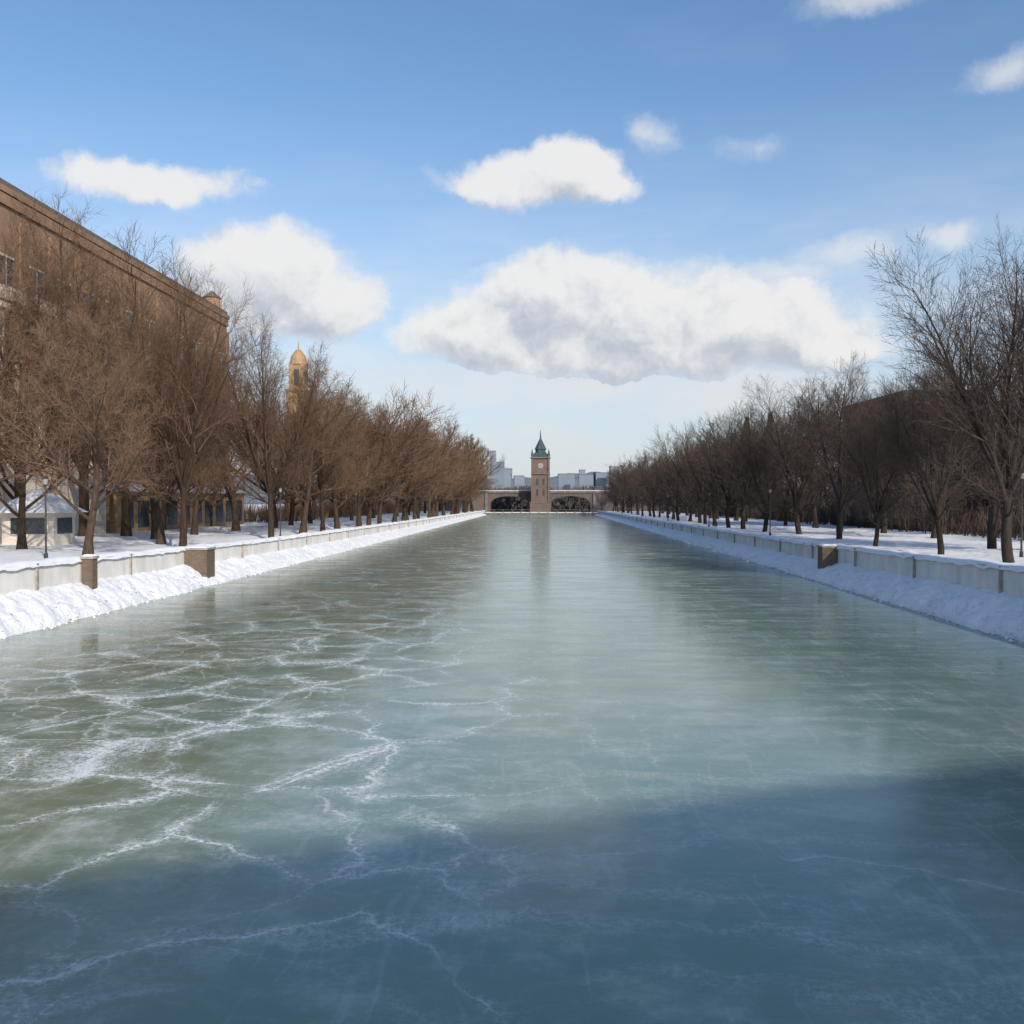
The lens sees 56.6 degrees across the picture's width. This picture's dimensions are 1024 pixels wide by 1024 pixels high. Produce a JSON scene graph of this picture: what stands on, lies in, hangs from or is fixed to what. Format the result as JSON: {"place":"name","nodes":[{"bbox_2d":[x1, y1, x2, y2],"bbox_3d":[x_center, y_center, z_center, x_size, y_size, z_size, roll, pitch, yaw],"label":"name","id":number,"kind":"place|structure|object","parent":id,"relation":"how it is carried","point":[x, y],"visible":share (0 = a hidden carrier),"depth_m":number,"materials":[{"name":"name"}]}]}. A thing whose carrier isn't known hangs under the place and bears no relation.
{"place":"outdoors","nodes":[
{"label":"outdoors","id":0,"kind":"place"},
{"bbox_2d":[0,504,1019,542],"bbox_3d":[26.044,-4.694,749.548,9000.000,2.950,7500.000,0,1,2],"label":"snowy ground","id":1,"kind":"structure","parent":0,"point":[254,522],"depth_m":152.39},
{"bbox_2d":[0,489,88,545],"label":"kiosk","id":2,"kind":"object","parent":1,"relation":"on","point":[60,521],"visible":0.79,"depth_m":71.77,"materials":[{"name":"white"}]},
{"bbox_2d":[42,476,48,558],"bbox_3d":[-25.984,0.476,52.944,0.333,5.000,0.333,0,1,-21],"label":"street lamp","id":3,"kind":"object","parent":1,"relation":"on","point":[45,479],"visible":0.87,"depth_m":52.90,"materials":[{"name":"black metal"}]},
{"bbox_2d":[0,236,109,499],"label":"bare tree","id":4,"kind":"object","parent":1,"relation":"on","point":[10,485],"visible":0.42,"depth_m":81.90,"materials":[{"name":"brown plant"}]},
{"bbox_2d":[0,253,115,483],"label":"bare tree","id":5,"kind":"object","parent":1,"relation":"on","point":[7,355],"visible":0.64,"depth_m":63.01,"materials":[{"name":"brown plant"}]},
{"bbox_2d":[0,299,120,549],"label":"bare tree","id":6,"kind":"object","parent":1,"relation":"on","point":[23,508],"visible":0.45,"depth_m":65.19,"materials":[{"name":"brown plant"}]},
{"bbox_2d":[0,293,184,554],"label":"bare tree","id":7,"kind":"object","parent":1,"relation":"on","point":[88,546],"visible":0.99,"depth_m":56.67,"materials":[{"name":"brown plant"}]},
{"bbox_2d":[37,230,150,443],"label":"bare tree","id":8,"kind":"object","parent":1,"relation":"on","point":[74,262],"visible":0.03,"depth_m":101.06,"materials":[{"name":"brown plant"}]},
{"bbox_2d":[0,185,223,535],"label":"bare tree","id":9,"kind":"object","parent":1,"relation":"on","point":[83,498],"visible":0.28,"depth_m":87.22,"materials":[{"name":"brown plant"}]},
{"bbox_2d":[0,178,243,540],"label":"brick hall","id":10,"kind":"structure","parent":1,"relation":"on","point":[109,516],"depth_m":103.41,"materials":[{"name":"brown brick"}]},
{"bbox_2d":[0,256,223,492],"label":"windows","id":11,"kind":"structure","parent":10,"relation":"in","point":[1,264],"depth_m":93.35,"materials":[{"name":"grey glass"}]},
{"bbox_2d":[121,500,241,527],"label":"shop windows","id":12,"kind":"structure","parent":10,"relation":"in","point":[143,517],"depth_m":120.62,"materials":[{"name":"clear glass"}]},
{"bbox_2d":[42,326,225,538],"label":"bare tree","id":13,"kind":"object","parent":1,"relation":"on","point":[153,513],"visible":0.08,"depth_m":82.62,"materials":[{"name":"brown plant"}]},
{"bbox_2d":[49,280,242,535],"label":"bare tree","id":14,"kind":"object","parent":1,"relation":"on","point":[126,529],"visible":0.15,"depth_m":93.01,"materials":[{"name":"brown plant"}]},
{"bbox_2d":[82,302,231,544],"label":"bare tree","id":15,"kind":"object","parent":1,"relation":"on","point":[161,538],"visible":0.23,"depth_m":74.74,"materials":[{"name":"brown plant"}]},
{"bbox_2d":[94,238,275,545],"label":"bare tree","id":16,"kind":"object","parent":1,"relation":"on","point":[182,475],"visible":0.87,"depth_m":66.91,"materials":[{"name":"brown plant"}]},
{"bbox_2d":[135,349,242,534],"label":"bare tree","id":17,"kind":"object","parent":1,"relation":"on","point":[194,526],"visible":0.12,"depth_m":95.41,"materials":[{"name":"brown plant"}]},
{"bbox_2d":[126,363,260,529],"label":"bare tree","id":18,"kind":"object","parent":1,"relation":"on","point":[167,505],"visible":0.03,"depth_m":113.25,"materials":[{"name":"brown plant"}]},
{"bbox_2d":[202,403,252,526],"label":"bare tree","id":19,"kind":"object","parent":1,"relation":"on","point":[215,504],"visible":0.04,"depth_m":132.38,"materials":[{"name":"brown plant"}]},
{"bbox_2d":[183,365,283,530],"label":"bare tree","id":20,"kind":"object","parent":1,"relation":"on","point":[235,521],"visible":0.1,"depth_m":109.51,"materials":[{"name":"brown plant"}]},
{"bbox_2d":[0,511,474,562],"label":"snow drift","id":21,"kind":"object","parent":1,"relation":"on","point":[114,543],"visible":0.46,"depth_m":85.55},
{"bbox_2d":[0,510,484,593],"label":"canal wall","id":22,"kind":"structure","parent":1,"relation":"on","point":[16,578],"depth_m":51.33,"materials":[{"name":"concrete"}]},
{"bbox_2d":[0,511,482,571],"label":"coping","id":23,"kind":"object","parent":22,"relation":"on","point":[182,550],"visible":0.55,"depth_m":51.09,"materials":[{"name":"stone"}]},
{"bbox_2d":[35,512,481,590],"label":"pilasters","id":24,"kind":"object","parent":22,"relation":"attached to","point":[37,575],"visible":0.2,"depth_m":48.74,"materials":[{"name":"concrete"}]},
{"bbox_2d":[199,307,352,537],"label":"bare tree","id":25,"kind":"object","parent":1,"relation":"on","point":[269,485],"visible":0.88,"depth_m":85.22,"materials":[{"name":"brown plant"}]},
{"bbox_2d":[197,349,371,527],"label":"bare tree","id":26,"kind":"object","parent":1,"relation":"on","point":[274,508],"visible":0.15,"depth_m":119.88,"materials":[{"name":"brown plant"}]},
{"bbox_2d":[285,341,310,505],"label":"bell tower","id":27,"kind":"structure","parent":1,"relation":"on","point":[297,354],"depth_m":227.63,"materials":[{"name":"beige stone"}]},
{"bbox_2d":[235,384,371,523],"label":"bare tree","id":28,"kind":"object","parent":1,"relation":"on","point":[310,519],"visible":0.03,"depth_m":144.11,"materials":[{"name":"brown plant"}]},
{"bbox_2d":[226,355,389,533],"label":"bare tree","id":29,"kind":"object","parent":1,"relation":"on","point":[303,524],"visible":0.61,"depth_m":98.49,"materials":[{"name":"brown plant"}]},
{"bbox_2d":[230,387,389,524],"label":"bare tree","id":30,"kind":"object","parent":1,"relation":"on","point":[293,504],"visible":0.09,"depth_m":132.86,"materials":[{"name":"brown plant"}]},
{"bbox_2d":[278,389,371,530],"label":"bare tree","id":31,"kind":"object","parent":1,"relation":"on","point":[320,474],"visible":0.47,"depth_m":107.34,"materials":[{"name":"brown plant"}]},
{"bbox_2d":[244,497,423,522],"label":"undergrowth","id":32,"kind":"object","parent":1,"relation":"on","point":[262,515],"visible":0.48,"depth_m":182.93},
{"bbox_2d":[283,380,385,528],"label":"bare tree","id":33,"kind":"object","parent":1,"relation":"on","point":[336,519],"visible":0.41,"depth_m":116.57,"materials":[{"name":"brown plant"}]},
{"bbox_2d":[311,429,396,520],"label":"bare tree","id":34,"kind":"object","parent":1,"relation":"on","point":[350,505],"visible":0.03,"depth_m":169.15,"materials":[{"name":"brown plant"}]},
{"bbox_2d":[305,388,408,526],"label":"bare tree","id":35,"kind":"object","parent":1,"relation":"on","point":[359,504],"visible":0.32,"depth_m":124.99,"materials":[{"name":"brown plant"}]},
{"bbox_2d":[329,379,442,524],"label":"bare tree","id":36,"kind":"object","parent":1,"relation":"on","point":[371,494],"visible":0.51,"depth_m":130.91,"materials":[{"name":"brown plant"}]},
{"bbox_2d":[338,387,456,523],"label":"bare tree","id":37,"kind":"object","parent":1,"relation":"on","point":[380,507],"visible":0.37,"depth_m":145.14,"materials":[{"name":"brown plant"}]},
{"bbox_2d":[370,412,453,521],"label":"bare tree","id":38,"kind":"object","parent":1,"relation":"on","point":[397,505],"visible":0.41,"depth_m":155.40,"materials":[{"name":"brown plant"}]},
{"bbox_2d":[373,403,451,519],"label":"bare tree","id":39,"kind":"object","parent":1,"relation":"on","point":[407,517],"visible":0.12,"depth_m":171.67,"materials":[{"name":"brown plant"}]},
{"bbox_2d":[377,414,451,520],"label":"bare tree","id":40,"kind":"object","parent":1,"relation":"on","point":[406,490],"visible":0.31,"depth_m":162.96,"materials":[{"name":"brown plant"}]},
{"bbox_2d":[382,429,458,518],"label":"bare tree","id":41,"kind":"object","parent":1,"relation":"on","point":[417,510],"visible":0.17,"depth_m":191.48,"materials":[{"name":"brown plant"}]},
{"bbox_2d":[388,412,468,518],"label":"bare tree","id":42,"kind":"object","parent":1,"relation":"on","point":[415,497],"visible":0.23,"depth_m":182.40,"materials":[{"name":"brown plant"}]},
{"bbox_2d":[415,424,463,517],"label":"bare tree","id":43,"kind":"object","parent":1,"relation":"on","point":[429,509],"visible":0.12,"depth_m":204.32,"materials":[{"name":"brown plant"}]},
{"bbox_2d":[419,419,471,516],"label":"bare tree","id":44,"kind":"object","parent":1,"relation":"on","point":[461,443],"visible":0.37,"depth_m":209.56,"materials":[{"name":"brown plant"}]},
{"bbox_2d":[422,443,480,515],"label":"bare tree","id":45,"kind":"object","parent":1,"relation":"on","point":[444,498],"visible":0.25,"depth_m":223.83,"materials":[{"name":"brown plant"}]},
{"bbox_2d":[425,444,479,515],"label":"bare tree","id":46,"kind":"object","parent":1,"relation":"on","point":[443,504],"visible":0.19,"depth_m":231.12,"materials":[{"name":"brown plant"}]},
{"bbox_2d":[449,433,481,513],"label":"bare tree","id":47,"kind":"object","parent":1,"relation":"on","point":[466,468],"visible":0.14,"depth_m":255.63,"materials":[{"name":"brown plant"}]},
{"bbox_2d":[444,433,490,513],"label":"bare tree","id":48,"kind":"object","parent":1,"relation":"on","point":[476,443],"visible":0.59,"depth_m":247.22,"materials":[{"name":"brown plant"}]},
{"bbox_2d":[443,438,492,513],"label":"bare tree","id":49,"kind":"object","parent":1,"relation":"on","point":[457,508],"visible":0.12,"depth_m":267.13,"materials":[{"name":"brown plant"}]},
{"bbox_2d":[467,446,499,511],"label":"bare tree","id":50,"kind":"object","parent":1,"relation":"on","point":[492,483],"visible":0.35,"depth_m":307.62,"materials":[{"name":"brown plant"}]},
{"bbox_2d":[460,443,508,512],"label":"bare tree","id":51,"kind":"object","parent":1,"relation":"on","point":[465,504],"visible":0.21,"depth_m":290.05,"materials":[{"name":"brown plant"}]},
{"bbox_2d":[529,430,551,511],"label":"clock tower","id":52,"kind":"structure","parent":1,"relation":"on","point":[540,457],"depth_m":331.77,"materials":[{"name":"brick"}]},
{"bbox_2d":[375,473,721,511],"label":"arch bridge","id":53,"kind":"structure","parent":1,"relation":"on","point":[595,499],"depth_m":339.64,"materials":[{"name":"stone"}]},
{"bbox_2d":[311,485,790,511],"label":"distant trees","id":54,"kind":"object","parent":1,"relation":"on","point":[559,504],"visible":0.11,"depth_m":364.99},
{"bbox_2d":[558,475,574,489],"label":"walls","id":55,"kind":"structure","parent":1,"relation":"on","point":[566,482],"depth_m":864.58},
{"bbox_2d":[602,461,639,512],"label":"bare tree","id":56,"kind":"object","parent":1,"relation":"on","point":[621,465],"visible":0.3,"depth_m":290.07,"materials":[{"name":"brown plant"}]},
{"bbox_2d":[607,463,646,513],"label":"bare tree","id":57,"kind":"object","parent":1,"relation":"on","point":[621,482],"visible":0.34,"depth_m":251.14,"materials":[{"name":"brown plant"}]},
{"bbox_2d":[611,461,643,513],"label":"bare tree","id":58,"kind":"object","parent":1,"relation":"on","point":[625,487],"visible":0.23,"depth_m":262.00,"materials":[{"name":"brown plant"}]},
{"bbox_2d":[605,455,653,512],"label":"bare tree","id":59,"kind":"object","parent":1,"relation":"on","point":[627,500],"visible":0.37,"depth_m":271.93,"materials":[{"name":"brown plant"}]},
{"bbox_2d":[623,458,651,515],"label":"bare tree","id":60,"kind":"object","parent":1,"relation":"on","point":[642,513],"visible":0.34,"depth_m":231.26,"materials":[{"name":"brown plant"}]},
{"bbox_2d":[616,456,659,514],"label":"bare tree","id":61,"kind":"object","parent":1,"relation":"on","point":[638,509],"visible":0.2,"depth_m":242.88,"materials":[{"name":"brown plant"}]},
{"bbox_2d":[621,449,660,515],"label":"bare tree","id":62,"kind":"object","parent":1,"relation":"on","point":[638,492],"visible":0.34,"depth_m":221.93,"materials":[{"name":"brown plant"}]},
{"bbox_2d":[635,452,673,516],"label":"bare tree","id":63,"kind":"object","parent":1,"relation":"on","point":[654,502],"visible":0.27,"depth_m":202.12,"materials":[{"name":"brown plant"}]},
{"bbox_2d":[630,441,681,516],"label":"bare tree","id":64,"kind":"object","parent":1,"relation":"on","point":[653,507],"visible":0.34,"depth_m":210.86,"materials":[{"name":"brown plant"}]},
{"bbox_2d":[638,450,689,517],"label":"bare tree","id":65,"kind":"object","parent":1,"relation":"on","point":[666,508],"visible":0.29,"depth_m":191.61,"materials":[{"name":"brown plant"}]},
{"bbox_2d":[641,444,693,518],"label":"bare tree","id":66,"kind":"object","parent":1,"relation":"on","point":[673,501],"visible":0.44,"depth_m":180.87,"materials":[{"name":"brown plant"}]},
{"bbox_2d":[643,425,700,520],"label":"bare tree","id":67,"kind":"object","parent":1,"relation":"on","point":[678,503],"visible":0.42,"depth_m":171.34,"materials":[{"name":"brown plant"}]},
{"bbox_2d":[661,442,714,521],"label":"bare tree","id":68,"kind":"object","parent":1,"relation":"on","point":[691,507],"visible":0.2,"depth_m":162.14,"materials":[{"name":"brown plant"}]},
{"bbox_2d":[644,421,745,522],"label":"bare tree","id":69,"kind":"object","parent":1,"relation":"on","point":[699,509],"visible":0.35,"depth_m":152.22,"materials":[{"name":"brown plant"}]},
{"bbox_2d":[663,422,747,523],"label":"bare tree","id":70,"kind":"object","parent":1,"relation":"on","point":[705,509],"visible":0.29,"depth_m":142.85,"materials":[{"name":"brown plant"}]},
{"bbox_2d":[669,421,746,525],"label":"bare tree","id":71,"kind":"object","parent":1,"relation":"on","point":[711,486],"visible":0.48,"depth_m":133.44,"materials":[{"name":"brown plant"}]},
{"bbox_2d":[685,398,785,527],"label":"bare tree","id":72,"kind":"object","parent":1,"relation":"on","point":[728,501],"visible":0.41,"depth_m":122.85,"materials":[{"name":"brown plant"}]},
{"bbox_2d":[696,398,821,528],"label":"bare tree","id":73,"kind":"object","parent":1,"relation":"on","point":[737,482],"visible":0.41,"depth_m":113.36,"materials":[{"name":"brown plant"}]},
{"bbox_2d":[704,402,814,531],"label":"bare tree","id":74,"kind":"object","parent":1,"relation":"on","point":[754,460],"visible":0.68,"depth_m":103.04,"materials":[{"name":"brown plant"}]},
{"bbox_2d":[749,441,816,525],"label":"bare tree","id":75,"kind":"object","parent":1,"relation":"on","point":[785,516],"visible":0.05,"depth_m":134.72,"materials":[{"name":"brown plant"}]},
{"bbox_2d":[723,372,871,533],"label":"bare tree","id":76,"kind":"object","parent":1,"relation":"on","point":[797,495],"visible":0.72,"depth_m":93.38,"materials":[{"name":"brown plant"}]},
{"bbox_2d":[597,510,1023,596],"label":"canal wall","id":77,"kind":"structure","parent":1,"relation":"on","point":[958,571],"depth_m":49.75,"materials":[{"name":"concrete"}]},
{"bbox_2d":[598,511,1002,592],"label":"pilasters","id":78,"kind":"object","parent":77,"relation":"attached to","point":[1000,589],"visible":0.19,"depth_m":56.29,"materials":[{"name":"concrete"}]},
{"bbox_2d":[616,514,1023,572],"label":"coping","id":79,"kind":"object","parent":77,"relation":"on","point":[885,552],"visible":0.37,"depth_m":48.73,"materials":[{"name":"stone"}]},
{"bbox_2d":[768,389,853,527],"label":"bare tree","id":80,"kind":"object","parent":1,"relation":"on","point":[815,524],"visible":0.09,"depth_m":121.59,"materials":[{"name":"brown plant"}]},
{"bbox_2d":[606,511,1023,564],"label":"snow drift","id":81,"kind":"object","parent":1,"relation":"on","point":[966,546],"visible":0.52,"depth_m":87.82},
{"bbox_2d":[780,382,879,530],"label":"bare tree","id":82,"kind":"object","parent":1,"relation":"on","point":[845,505],"visible":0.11,"depth_m":108.79,"materials":[{"name":"brown plant"}]},
{"bbox_2d":[661,487,1023,540],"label":"undergrowth","id":83,"kind":"object","parent":1,"relation":"on","point":[962,526],"visible":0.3,"depth_m":107.25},
{"bbox_2d":[790,380,920,533],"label":"bare tree","id":84,"kind":"object","parent":1,"relation":"on","point":[884,529],"visible":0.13,"depth_m":97.65,"materials":[{"name":"brown plant"}]},
{"bbox_2d":[779,350,961,538],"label":"bare tree","id":85,"kind":"object","parent":1,"relation":"on","point":[840,497],"visible":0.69,"depth_m":80.78,"materials":[{"name":"brown plant"}]},
{"bbox_2d":[812,399,940,545],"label":"bare tree","id":86,"kind":"object","parent":1,"relation":"on","point":[876,510],"visible":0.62,"depth_m":68.84,"materials":[{"name":"brown plant"}]},
{"bbox_2d":[843,400,980,530],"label":"walls","id":87,"kind":"structure","parent":1,"relation":"on","point":[973,501],"depth_m":112.37,"materials":[{"name":"brick"}]},
{"bbox_2d":[846,410,973,522],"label":"windows","id":88,"kind":"structure","parent":87,"relation":"attached to","point":[870,516],"depth_m":112.34,"materials":[{"name":"black glass"}]},
{"bbox_2d":[841,342,1023,537],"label":"bare tree","id":89,"kind":"object","parent":1,"relation":"on","point":[933,534],"visible":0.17,"depth_m":84.65,"materials":[{"name":"brown plant"}]},
{"bbox_2d":[852,357,1019,554],"bbox_3d":[26.820,-3.466,59.338,10.865,13.027,11.829,0,1,13],"label":"bare tree","id":90,"kind":"object","parent":1,"relation":"on","point":[933,505],"visible":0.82,"depth_m":59.03,"materials":[{"name":"brown plant"}]},
{"bbox_2d":[864,212,1023,562],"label":"bare tree","id":91,"kind":"object","parent":1,"relation":"on","point":[1007,484],"visible":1,"depth_m":51.37,"materials":[{"name":"brown plant"}]},
{"bbox_2d":[899,262,1023,548],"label":"bare tree","id":92,"kind":"object","parent":1,"relation":"on","point":[991,531],"visible":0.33,"depth_m":64.45,"materials":[{"name":"brown plant"}]},
{"bbox_2d":[944,253,1023,475],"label":"bare tree","id":93,"kind":"object","parent":1,"relation":"on","point":[1005,341],"visible":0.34,"depth_m":59.49,"materials":[{"name":"brown plant"}]},
{"bbox_2d":[1019,473,1023,556],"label":"street lamp","id":94,"kind":"object","parent":1,"relation":"on","point":[1021,547],"visible":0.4,"depth_m":54.98,"materials":[{"name":"black metal"}]},
{"bbox_2d":[0,515,1023,1023],"bbox_3d":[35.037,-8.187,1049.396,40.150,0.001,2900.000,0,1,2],"label":"frozen canal ice","id":95,"kind":"structure","parent":0,"point":[540,769],"depth_m":15.97,"materials":[{"name":"ice"}]},
{"bbox_2d":[0,513,485,638],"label":"snow bank","id":96,"kind":"structure","parent":95,"relation":"on","point":[12,601],"depth_m":47.50,"materials":[{"name":"snow"}]},
{"bbox_2d":[80,554,98,589],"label":"brick pier","id":97,"kind":"structure","parent":96,"relation":"on","point":[90,570],"depth_m":43.49,"materials":[{"name":"brick"}]},
{"bbox_2d":[184,546,215,577],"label":"brick pier","id":98,"kind":"structure","parent":96,"relation":"on","point":[200,560],"depth_m":56.05,"materials":[{"name":"brick"}]},
{"bbox_2d":[0,532,1023,644],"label":"snow chunks","id":99,"kind":"object","parent":95,"relation":"on","point":[196,576],"visible":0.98,"depth_m":47.97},
{"bbox_2d":[482,510,599,514],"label":"snow bank","id":100,"kind":"structure","parent":95,"relation":"on","point":[539,513],"depth_m":318.03,"materials":[{"name":"snow"}]},
{"bbox_2d":[596,513,1023,641],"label":"snow bank","id":101,"kind":"structure","parent":95,"relation":"on","point":[923,592],"depth_m":46.33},
{"bbox_2d":[816,544,837,568],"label":"brick pier","id":102,"kind":"structure","parent":101,"relation":"on","point":[827,554],"depth_m":59.86,"materials":[{"name":"brick"}]},
{"bbox_2d":[0,0,1023,479],"label":"sky","id":103,"kind":"structure","parent":0,"point":[584,224],"materials":[{"name":"blue"}]},
{"bbox_2d":[233,472,835,503],"bbox_3d":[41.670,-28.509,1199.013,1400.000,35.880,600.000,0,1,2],"label":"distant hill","id":104,"kind":"structure","parent":0,"point":[553,481],"depth_m":951.05,"materials":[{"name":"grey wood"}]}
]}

